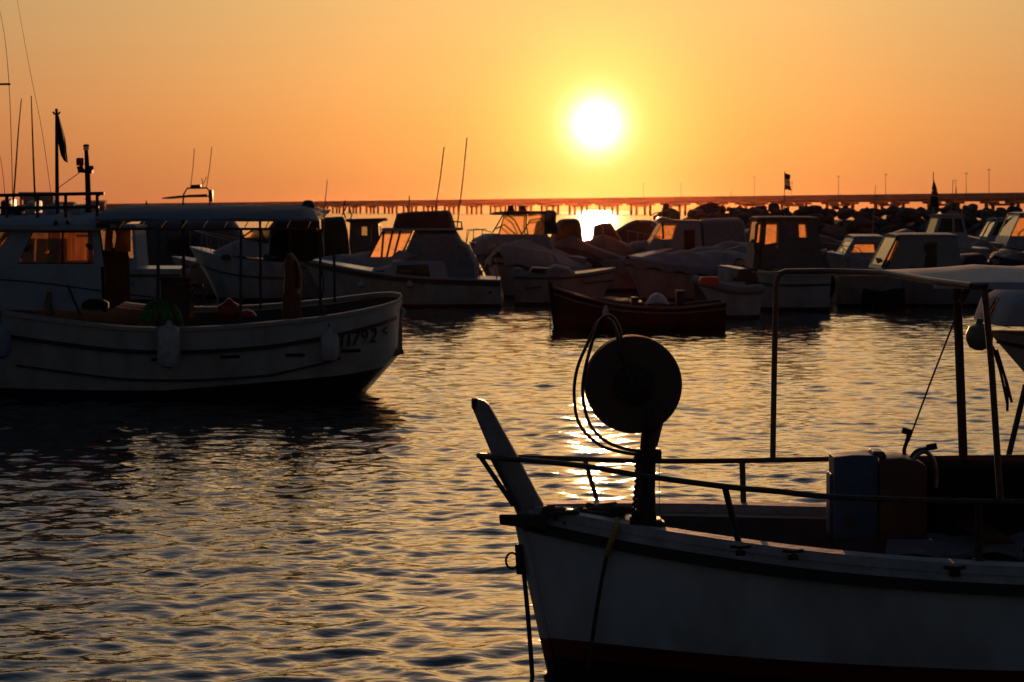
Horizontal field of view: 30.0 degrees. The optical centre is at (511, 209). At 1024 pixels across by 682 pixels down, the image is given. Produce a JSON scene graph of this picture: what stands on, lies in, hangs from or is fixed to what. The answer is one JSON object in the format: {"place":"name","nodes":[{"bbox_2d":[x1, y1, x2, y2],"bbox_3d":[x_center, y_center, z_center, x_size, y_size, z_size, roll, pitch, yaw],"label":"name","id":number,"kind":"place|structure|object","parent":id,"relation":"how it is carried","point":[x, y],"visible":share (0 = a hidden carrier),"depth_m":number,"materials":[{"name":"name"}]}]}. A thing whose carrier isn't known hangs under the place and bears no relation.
{"place":"outdoors","nodes":[
{"label":"outdoors","id":0,"kind":"place"},
{"bbox_2d":[0,211,1023,681],"bbox_3d":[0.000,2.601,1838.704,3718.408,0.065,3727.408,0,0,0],"label":"water","id":1,"kind":"structure","parent":0,"point":[366,537],"depth_m":18.60,"materials":[{"name":"black liquid"}]},
{"bbox_2d":[101,224,190,302],"bbox_3d":[-11.149,1.672,54.095,3.812,2.556,2.100,0,0,0],"label":"motor boat","id":2,"kind":"object","parent":1,"relation":"on","point":[142,277],"visible":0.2,"depth_m":53.30,"materials":[{"name":"paint"}]},
{"bbox_2d":[131,147,212,240],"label":"motor boat","id":3,"kind":"object","parent":1,"relation":"on","point":[210,192],"visible":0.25,"depth_m":68.97,"materials":[{"name":"white plastic"}]},
{"bbox_2d":[139,221,244,265],"bbox_3d":[-10.175,1.630,62.280,4.088,2.640,2.500,0,0,0],"label":"covered boat","id":4,"kind":"object","parent":1,"relation":"on","point":[151,239],"visible":0.12,"depth_m":61.33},
{"bbox_2d":[0,0,405,399],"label":"fishing boat","id":5,"kind":"object","parent":1,"relation":"on","point":[70,316],"visible":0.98,"depth_m":26.24,"materials":[{"name":"paint"}]},
{"bbox_2d":[0,311,10,358],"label":"fender","id":6,"kind":"object","parent":5,"relation":"hanging from","point":[5,342],"visible":1,"depth_m":25.62,"materials":[{"name":"plastic"}]},
{"bbox_2d":[139,299,183,326],"bbox_3d":[-4.734,1.404,25.977,0.610,0.339,0.416,0,3,0],"label":"fishing net","id":7,"kind":"object","parent":5,"relation":"hanging from","point":[163,306],"visible":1,"depth_m":25.83,"materials":[{"name":"fabric"}]},
{"bbox_2d":[157,319,179,368],"bbox_3d":[-4.609,1.786,25.681,0.308,0.696,0.315,0,0,34],"label":"fender","id":8,"kind":"object","parent":5,"relation":"hanging from","point":[168,345],"visible":1,"depth_m":25.55,"materials":[{"name":"plastic"}]},
{"bbox_2d":[160,276,195,320],"bbox_3d":[-4.687,1.244,26.786,0.430,0.605,0.450,0,0,0],"label":"barrel","id":9,"kind":"object","parent":5,"relation":"on","point":[176,291],"visible":0.87,"depth_m":26.58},
{"bbox_2d":[217,298,256,319],"bbox_3d":[-3.809,1.381,26.497,0.580,0.302,0.336,0,0,15],"label":"marker buoy","id":10,"kind":"object","parent":5,"relation":"on","point":[228,309],"visible":0.91,"depth_m":26.39,"materials":[{"name":"plastic"}]},
{"bbox_2d":[282,230,301,319],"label":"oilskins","id":11,"kind":"object","parent":5,"relation":"hanging from","point":[291,306],"visible":0.97,"depth_m":26.50,"materials":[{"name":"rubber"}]},
{"bbox_2d":[321,307,338,361],"bbox_3d":[-2.508,1.697,25.897,0.368,0.728,0.248,0,0,43],"label":"fender","id":12,"kind":"object","parent":5,"relation":"hanging from","point":[329,345],"visible":1,"depth_m":25.76,"materials":[{"name":"plastic"}]},
{"bbox_2d":[172,256,262,296],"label":"motor boat","id":13,"kind":"object","parent":1,"relation":"on","point":[197,272],"visible":0.14,"depth_m":56.65,"materials":[{"name":"paint"}]},
{"bbox_2d":[189,227,311,301],"bbox_3d":[-7.478,1.725,54.795,3.760,2.450,2.500,0,0,0],"label":"motor cruiser","id":14,"kind":"object","parent":1,"relation":"on","point":[220,267],"visible":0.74,"depth_m":53.95,"materials":[{"name":"paint"}]},
{"bbox_2d":[258,216,349,259],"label":"covered boat","id":15,"kind":"object","parent":1,"relation":"on","point":[342,247],"visible":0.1,"depth_m":55.50,"materials":[{"name":"black fabric"}]},
{"bbox_2d":[323,184,326,256],"bbox_3d":[-5.379,0.566,55.055,0.127,2.867,0.035,0,0,0],"label":"mast","id":16,"kind":"object","parent":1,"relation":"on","point":[323,219],"visible":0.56,"depth_m":55.04,"materials":[{"name":"metal"}]},
{"bbox_2d":[342,200,388,253],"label":"motor boat","id":17,"kind":"object","parent":1,"relation":"on","point":[359,242],"visible":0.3,"depth_m":63.42,"materials":[{"name":"blue paint"}]},
{"bbox_2d":[299,251,482,298],"bbox_3d":[-3.676,2.064,54.490,5.500,1.773,2.324,0,0,-29],"label":"covered boat","id":18,"kind":"object","parent":1,"relation":"on","point":[361,259],"visible":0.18,"depth_m":53.41,"materials":[{"name":"fabric"}]},
{"bbox_2d":[304,138,500,306],"bbox_3d":[-3.002,0.509,51.802,5.387,4.882,2.770,0,0,0],"label":"motor cruiser","id":19,"kind":"object","parent":1,"relation":"on","point":[436,262],"visible":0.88,"depth_m":50.84,"materials":[{"name":"paint"}]},
{"bbox_2d":[357,280,365,287],"bbox_3d":[-3.969,1.959,50.372,0.230,0.210,0.226,0,0,0],"label":"fender","id":20,"kind":"object","parent":19,"relation":"hanging from","point":[361,284],"visible":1,"depth_m":50.31,"materials":[{"name":"plastic"}]},
{"bbox_2d":[405,280,413,287],"bbox_3d":[-2.700,1.959,50.372,0.230,0.210,0.226,0,0,0],"label":"fender","id":21,"kind":"object","parent":19,"relation":"hanging from","point":[409,284],"visible":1,"depth_m":50.30,"materials":[{"name":"plastic"}]},
{"bbox_2d":[396,264,429,276],"bbox_3d":[-2.629,1.634,50.803,0.930,0.361,0.027,0,0,0],"label":"window","id":22,"kind":"structure","parent":19,"relation":"in","point":[415,270],"depth_m":50.79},
{"bbox_2d":[466,205,586,275],"bbox_3d":[0.267,1.401,59.791,3.690,3.099,2.600,0,0,-14],"label":"motor cruiser","id":23,"kind":"object","parent":1,"relation":"on","point":[542,225],"visible":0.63,"depth_m":58.97,"materials":[{"name":"paint"}]},
{"bbox_2d":[485,239,591,297],"bbox_3d":[0.561,1.916,58.062,2.424,2.069,5.280,0,0,24],"label":"covered boat","id":24,"kind":"object","parent":1,"relation":"on","point":[505,258],"visible":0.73,"depth_m":56.37,"materials":[{"name":"fabric"}]},
{"bbox_2d":[76,192,1023,214],"bbox_3d":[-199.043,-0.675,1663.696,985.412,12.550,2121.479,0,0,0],"label":"bridge","id":25,"kind":"structure","parent":1,"relation":"on","point":[992,200],"depth_m":1047.51,"materials":[{"name":"concrete"}]},
{"bbox_2d":[512,264,615,305],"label":"motor boat","id":26,"kind":"object","parent":1,"relation":"on","point":[531,287],"visible":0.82,"depth_m":51.87,"materials":[{"name":"paint"}]},
{"bbox_2d":[555,235,643,268],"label":"covered boat","id":27,"kind":"object","parent":1,"relation":"on","point":[615,246],"visible":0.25,"depth_m":61.51,"materials":[{"name":"fabric"}]},
{"bbox_2d":[592,222,621,240],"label":"covered boat","id":28,"kind":"object","parent":1,"relation":"on","point":[609,229],"visible":0.05,"depth_m":69.62,"materials":[{"name":"brown fabric"}]},
{"bbox_2d":[550,218,674,291],"bbox_3d":[3.211,1.615,61.677,4.166,2.670,2.600,0,0,-6],"label":"covered boat","id":29,"kind":"object","parent":1,"relation":"on","point":[569,235],"visible":0.3,"depth_m":60.69,"materials":[{"name":"fabric"}]},
{"bbox_2d":[616,220,653,243],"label":"covered boat","id":30,"kind":"object","parent":1,"relation":"on","point":[640,227],"visible":0.08,"depth_m":73.07,"materials":[{"name":"brown fabric"}]},
{"bbox_2d":[548,282,725,329],"bbox_3d":[2.712,2.263,41.931,3.835,1.373,1.960,0,0,0],"label":"wooden boat","id":31,"kind":"object","parent":1,"relation":"on","point":[570,309],"visible":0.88,"depth_m":41.27,"materials":[{"name":"paint"}]},
{"bbox_2d":[602,305,608,315],"bbox_3d":[2.007,2.206,40.950,0.140,0.310,0.138,0,0,0],"label":"fender","id":32,"kind":"object","parent":31,"relation":"hanging from","point":[605,311],"visible":0.63,"depth_m":40.91,"materials":[{"name":"plastic"}]},
{"bbox_2d":[631,297,638,305],"bbox_3d":[2.695,2.036,41.931,0.153,0.248,0.400,0,0,0],"label":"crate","id":33,"kind":"object","parent":31,"relation":"in","point":[634,301],"visible":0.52,"depth_m":41.73,"materials":[{"name":"wood"}]},
{"bbox_2d":[645,293,668,304],"bbox_3d":[3.187,1.968,41.881,0.581,0.292,0.924,0,0,0],"label":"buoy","id":34,"kind":"object","parent":31,"relation":"in","point":[657,298],"visible":1,"depth_m":41.54,"materials":[{"name":"plastic"}]},
{"bbox_2d":[675,290,684,305],"bbox_3d":[3.689,1.931,41.931,0.191,0.344,0.400,0,0,0],"label":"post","id":35,"kind":"object","parent":31,"relation":"in","point":[679,297],"visible":1,"depth_m":41.73,"materials":[{"name":"wood"}]},
{"bbox_2d":[650,203,669,227],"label":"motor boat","id":36,"kind":"object","parent":1,"relation":"on","point":[665,210],"visible":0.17,"depth_m":95.50,"materials":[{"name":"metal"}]},
{"bbox_2d":[623,250,745,300],"bbox_3d":[5.341,2.052,55.293,5.000,1.796,2.224,0,0,-29],"label":"covered boat","id":37,"kind":"object","parent":1,"relation":"on","point":[666,275],"visible":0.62,"depth_m":54.21,"materials":[{"name":"fabric"}]},
{"bbox_2d":[625,217,745,251],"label":"pilot house boat","id":38,"kind":"object","parent":1,"relation":"on","point":[667,233],"visible":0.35,"depth_m":62.76,"materials":[{"name":"paint"}]},
{"bbox_2d":[689,241,746,253],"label":"covered boat","id":39,"kind":"object","parent":1,"relation":"on","point":[725,246],"visible":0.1,"depth_m":58.03,"materials":[{"name":"fabric"}]},
{"bbox_2d":[690,275,764,319],"bbox_3d":[5.040,2.257,45.706,1.662,1.385,1.825,0,0,-11],"label":"tender","id":40,"kind":"object","parent":1,"relation":"on","point":[742,300],"visible":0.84,"depth_m":45.18,"materials":[{"name":"paint"}]},
{"bbox_2d":[471,264,1023,681],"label":"fishing boat","id":41,"kind":"object","parent":1,"relation":"on","point":[728,589],"visible":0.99,"depth_m":10.25,"materials":[{"name":"paint"}]},
{"bbox_2d":[521,568,534,675],"bbox_3d":[0.092,2.356,10.602,0.085,0.729,0.032,0,0,10],"label":"mooring rope","id":42,"kind":"object","parent":41,"relation":"hanging from","point":[528,621],"visible":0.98,"depth_m":10.59,"materials":[{"name":"fabric"}]},
{"bbox_2d":[540,501,632,524],"bbox_3d":[0.424,1.708,10.714,0.541,0.167,0.579,0,0,0],"label":"rope heap","id":43,"kind":"object","parent":41,"relation":"on","point":[612,509],"visible":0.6,"depth_m":10.50,"materials":[{"name":"fabric"}]},
{"bbox_2d":[586,555,608,669],"bbox_3d":[0.467,2.195,10.442,0.028,0.677,0.216,0,0,-29],"label":"hanging rope","id":44,"kind":"object","parent":41,"relation":"hanging from","point":[597,604],"visible":1,"depth_m":10.44,"materials":[{"name":"fabric"}]},
{"bbox_2d":[604,517,619,555],"bbox_3d":[0.543,1.768,10.316,0.087,0.209,0.101,0,0,0],"label":"yellow strap","id":45,"kind":"object","parent":41,"relation":"attached to","point":[611,540],"visible":1,"depth_m":10.28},
{"bbox_2d":[885,532,1023,559],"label":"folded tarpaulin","id":46,"kind":"object","parent":41,"relation":"in","point":[937,545],"visible":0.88,"depth_m":10.32,"materials":[{"name":"grey fabric"}]},
{"bbox_2d":[722,245,789,270],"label":"covered boat","id":47,"kind":"object","parent":1,"relation":"on","point":[738,262],"visible":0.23,"depth_m":53.51,"materials":[{"name":"paint"}]},
{"bbox_2d":[716,216,830,311],"bbox_3d":[6.690,1.556,49.661,2.862,2.789,2.380,0,0,0],"label":"pilot boat","id":48,"kind":"object","parent":1,"relation":"on","point":[783,241],"visible":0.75,"depth_m":48.83,"materials":[{"name":"paint"}]},
{"bbox_2d":[819,234,863,251],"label":"covered boat","id":49,"kind":"object","parent":1,"relation":"on","point":[823,238],"visible":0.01,"depth_m":71.73,"materials":[{"name":"paint"}]},
{"bbox_2d":[821,234,882,268],"bbox_3d":[11.570,1.872,62.180,3.121,2.155,2.300,0,0,0],"label":"motor cruiser","id":50,"kind":"object","parent":1,"relation":"on","point":[850,253],"visible":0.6,"depth_m":61.40,"materials":[{"name":"plastic"}]},
{"bbox_2d":[829,274,910,306],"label":"motor boat","id":51,"kind":"object","parent":1,"relation":"on","point":[846,290],"visible":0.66,"depth_m":50.84,"materials":[{"name":"paint"}]},
{"bbox_2d":[884,229,914,233],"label":"covered boat","id":52,"kind":"object","parent":1,"relation":"on","point":[904,231],"visible":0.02,"depth_m":77.25,"materials":[{"name":"grey fabric"}]},
{"bbox_2d":[824,220,980,234],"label":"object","id":53,"kind":"object","parent":1,"relation":"on","point":[909,226],"visible":0.02,"depth_m":98.28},
{"bbox_2d":[653,208,679,221],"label":"boulder","id":54,"kind":"object","parent":53,"relation":"on","point":[674,214],"visible":0.35,"depth_m":102.77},
{"bbox_2d":[687,209,704,218],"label":"boulder","id":55,"kind":"object","parent":53,"relation":"on","point":[691,212],"visible":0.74,"depth_m":101.74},
{"bbox_2d":[694,213,707,219],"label":"boulder","id":56,"kind":"object","parent":53,"relation":"on","point":[699,216],"visible":0.62,"depth_m":100.81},
{"bbox_2d":[694,202,718,211],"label":"boulder","id":57,"kind":"object","parent":53,"relation":"on","point":[709,205],"visible":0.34,"depth_m":102.72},
{"bbox_2d":[706,212,725,218],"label":"boulder","id":58,"kind":"object","parent":53,"relation":"on","point":[716,215],"visible":0.42,"depth_m":100.18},
{"bbox_2d":[738,213,753,225],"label":"boulder","id":59,"kind":"object","parent":53,"relation":"on","point":[744,217],"visible":0.48,"depth_m":99.63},
{"bbox_2d":[748,207,761,215],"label":"boulder","id":60,"kind":"object","parent":53,"relation":"on","point":[754,211],"visible":0.63,"depth_m":100.67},
{"bbox_2d":[760,209,769,215],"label":"boulder","id":61,"kind":"object","parent":53,"relation":"on","point":[764,212],"visible":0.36,"depth_m":99.28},
{"bbox_2d":[768,202,779,212],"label":"boulder","id":62,"kind":"object","parent":53,"relation":"on","point":[773,207],"visible":0.81,"depth_m":101.20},
{"bbox_2d":[784,171,790,215],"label":"flag pole","id":63,"kind":"object","parent":53,"relation":"on","point":[787,181],"visible":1,"depth_m":99.98,"materials":[{"name":"metal"}]},
{"bbox_2d":[793,208,809,215],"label":"boulder","id":64,"kind":"object","parent":53,"relation":"on","point":[802,212],"visible":0.58,"depth_m":99.64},
{"bbox_2d":[805,205,822,209],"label":"boulder","id":65,"kind":"object","parent":53,"relation":"on","point":[816,207],"visible":0.56,"depth_m":100.55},
{"bbox_2d":[810,209,819,213],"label":"boulder","id":66,"kind":"object","parent":53,"relation":"on","point":[813,211],"visible":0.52,"depth_m":99.54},
{"bbox_2d":[808,214,824,221],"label":"boulder","id":67,"kind":"object","parent":53,"relation":"on","point":[821,216],"visible":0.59,"depth_m":98.63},
{"bbox_2d":[819,208,836,217],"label":"boulder","id":68,"kind":"object","parent":53,"relation":"on","point":[827,211],"visible":0.63,"depth_m":99.27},
{"bbox_2d":[823,215,834,224],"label":"boulder","id":69,"kind":"object","parent":53,"relation":"on","point":[828,219],"visible":0.98,"depth_m":98.25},
{"bbox_2d":[820,225,846,237],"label":"boulder","id":70,"kind":"object","parent":53,"relation":"on","point":[833,230],"visible":0.69,"depth_m":96.98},
{"bbox_2d":[832,235,844,240],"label":"boulder","id":71,"kind":"object","parent":53,"relation":"on","point":[836,237],"visible":0.23,"depth_m":96.07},
{"bbox_2d":[837,208,853,219],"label":"boulder","id":72,"kind":"object","parent":53,"relation":"on","point":[846,213],"visible":1,"depth_m":99.17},
{"bbox_2d":[840,219,851,226],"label":"boulder","id":73,"kind":"object","parent":53,"relation":"on","point":[843,222],"visible":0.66,"depth_m":98.39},
{"bbox_2d":[850,217,872,231],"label":"boulder","id":74,"kind":"object","parent":53,"relation":"on","point":[861,223],"visible":0.91,"depth_m":97.24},
{"bbox_2d":[854,213,868,218],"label":"boulder","id":75,"kind":"object","parent":53,"relation":"on","point":[859,215],"visible":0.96,"depth_m":97.76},
{"bbox_2d":[864,228,879,233],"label":"boulder","id":76,"kind":"object","parent":53,"relation":"on","point":[869,231],"visible":0.37,"depth_m":96.38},
{"bbox_2d":[868,208,881,216],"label":"boulder","id":77,"kind":"object","parent":53,"relation":"on","point":[877,211],"visible":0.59,"depth_m":99.74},
{"bbox_2d":[872,219,887,227],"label":"boulder","id":78,"kind":"object","parent":53,"relation":"on","point":[879,223],"visible":0.88,"depth_m":96.77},
{"bbox_2d":[881,208,890,214],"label":"boulder","id":79,"kind":"object","parent":53,"relation":"on","point":[884,211],"visible":0.92,"depth_m":98.72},
{"bbox_2d":[880,226,894,232],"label":"boulder","id":80,"kind":"object","parent":53,"relation":"on","point":[885,229],"visible":0.43,"depth_m":96.23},
{"bbox_2d":[886,214,893,222],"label":"boulder","id":81,"kind":"object","parent":53,"relation":"on","point":[889,218],"visible":0.98,"depth_m":97.55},
{"bbox_2d":[889,223,903,230],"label":"boulder","id":82,"kind":"object","parent":53,"relation":"on","point":[897,226],"visible":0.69,"depth_m":96.44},
{"bbox_2d":[904,208,922,222],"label":"boulder","id":83,"kind":"object","parent":53,"relation":"on","point":[909,212],"visible":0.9,"depth_m":97.78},
{"bbox_2d":[911,215,924,226],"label":"boulder","id":84,"kind":"object","parent":53,"relation":"on","point":[917,221],"visible":0.93,"depth_m":97.05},
{"bbox_2d":[919,222,927,231],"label":"boulder","id":85,"kind":"object","parent":53,"relation":"on","point":[922,227],"visible":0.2,"depth_m":96.25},
{"bbox_2d":[921,209,935,219],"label":"boulder","id":86,"kind":"object","parent":53,"relation":"on","point":[926,213],"visible":0.6,"depth_m":97.89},
{"bbox_2d":[927,206,939,211],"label":"boulder","id":87,"kind":"object","parent":53,"relation":"on","point":[931,208],"visible":0.73,"depth_m":98.77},
{"bbox_2d":[948,203,959,210],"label":"boulder","id":88,"kind":"object","parent":53,"relation":"on","point":[955,206],"visible":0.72,"depth_m":98.36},
{"bbox_2d":[962,205,972,211],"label":"boulder","id":89,"kind":"object","parent":53,"relation":"on","point":[966,207],"visible":0.78,"depth_m":98.30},
{"bbox_2d":[961,210,976,222],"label":"boulder","id":90,"kind":"object","parent":53,"relation":"on","point":[966,213],"visible":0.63,"depth_m":97.34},
{"bbox_2d":[968,204,977,213],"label":"boulder","id":91,"kind":"object","parent":53,"relation":"on","point":[975,207],"visible":0.47,"depth_m":99.30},
{"bbox_2d":[980,209,992,217],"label":"boulder","id":92,"kind":"object","parent":53,"relation":"on","point":[986,212],"visible":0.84,"depth_m":96.81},
{"bbox_2d":[994,211,1005,216],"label":"boulder","id":93,"kind":"object","parent":53,"relation":"on","point":[999,213],"visible":0.5,"depth_m":96.90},
{"bbox_2d":[996,207,1007,214],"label":"boulder","id":94,"kind":"object","parent":53,"relation":"on","point":[1002,209],"visible":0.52,"depth_m":99.03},
{"bbox_2d":[1007,206,1020,212],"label":"boulder","id":95,"kind":"object","parent":53,"relation":"on","point":[1011,209],"visible":0.58,"depth_m":97.74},
{"bbox_2d":[868,232,981,306],"bbox_3d":[11.244,1.786,51.877,2.844,2.329,2.400,0,0,0],"label":"motor cruiser","id":96,"kind":"object","parent":1,"relation":"on","point":[911,250],"visible":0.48,"depth_m":50.99,"materials":[{"name":"paint"}]},
{"bbox_2d":[924,244,935,256],"bbox_3d":[11.150,1.249,50.997,0.396,0.677,0.040,0,0,0],"label":"door","id":97,"kind":"structure","parent":96,"relation":"in","point":[930,249],"depth_m":50.98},
{"bbox_2d":[924,186,989,259],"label":"motor cruiser","id":98,"kind":"object","parent":1,"relation":"on","point":[948,223],"visible":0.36,"depth_m":73.22,"materials":[{"name":"white paint"}]},
{"bbox_2d":[968,215,1005,254],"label":"motor cruiser","id":99,"kind":"object","parent":1,"relation":"on","point":[990,229],"visible":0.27,"depth_m":75.20,"materials":[{"name":"white plastic"}]},
{"bbox_2d":[960,249,1017,292],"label":"motor boat","id":100,"kind":"object","parent":1,"relation":"on","point":[968,258],"visible":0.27,"depth_m":58.27,"materials":[{"name":"grey plastic"}]},
{"bbox_2d":[974,289,1023,371],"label":"motor boat","id":101,"kind":"object","parent":1,"relation":"on","point":[1006,308],"visible":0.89,"depth_m":18.47,"materials":[{"name":"paint"}]},
{"bbox_2d":[966,318,992,349],"bbox_3d":[4.538,1.210,18.550,0.260,0.310,0.256,0,0,0],"label":"fender","id":102,"kind":"object","parent":101,"relation":"hanging from","point":[975,337],"visible":0.85,"depth_m":18.46,"materials":[{"name":"plastic"}]},
{"bbox_2d":[993,346,1012,410],"bbox_3d":[4.784,1.646,18.650,0.215,0.638,0.024,0,0,0],"label":"mooring rope","id":103,"kind":"object","parent":101,"relation":"hanging from","point":[1006,391],"visible":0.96,"depth_m":18.64,"materials":[{"name":"fabric"}]},
{"bbox_2d":[1006,384,1023,454],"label":"mooring line","id":104,"kind":"object","parent":101,"relation":"attached to","point":[1015,427],"visible":0.74,"depth_m":19.18,"materials":[{"name":"fabric"}]},
{"bbox_2d":[987,212,1023,252],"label":"motor cruiser","id":105,"kind":"object","parent":1,"relation":"on","point":[1011,233],"visible":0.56,"depth_m":69.80,"materials":[{"name":"plastic"}]},
{"bbox_2d":[989,244,1023,265],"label":"covered boat","id":106,"kind":"object","parent":1,"relation":"on","point":[1013,259],"visible":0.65,"depth_m":54.65,"materials":[{"name":"fabric"}]},
{"bbox_2d":[0,0,1023,210],"label":"sky","id":107,"kind":"structure","parent":0,"point":[363,100],"materials":[{"name":"orange"}]},
{"bbox_2d":[930,172,938,213],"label":"flag pole","id":108,"kind":"object","parent":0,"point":[934,201],"visible":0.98,"depth_m":77.98,"materials":[{"name":"metal"}]},
{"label":"boulder","id":109,"kind":"object","parent":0,"visible":0},
{"bbox_2d":[718,205,725,212],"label":"boulder","id":110,"kind":"object","parent":109,"relation":"on","point":[721,209],"visible":0.85,"depth_m":101.82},
{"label":"quay","id":111,"kind":"structure","parent":0,"visible":0},
{"bbox_2d":[18,192,54,211],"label":"harbour building","id":112,"kind":"structure","parent":111,"relation":"on","point":[46,200],"depth_m":700.61,"materials":[{"name":"paint"}]},
{"bbox_2d":[59,202,76,211],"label":"harbour building","id":113,"kind":"structure","parent":111,"relation":"on","point":[71,204],"depth_m":700.32,"materials":[{"name":"paint"}]},
{"bbox_2d":[91,200,107,211],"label":"harbour building","id":114,"kind":"structure","parent":111,"relation":"on","point":[102,205],"depth_m":700.29,"materials":[{"name":"paint"}]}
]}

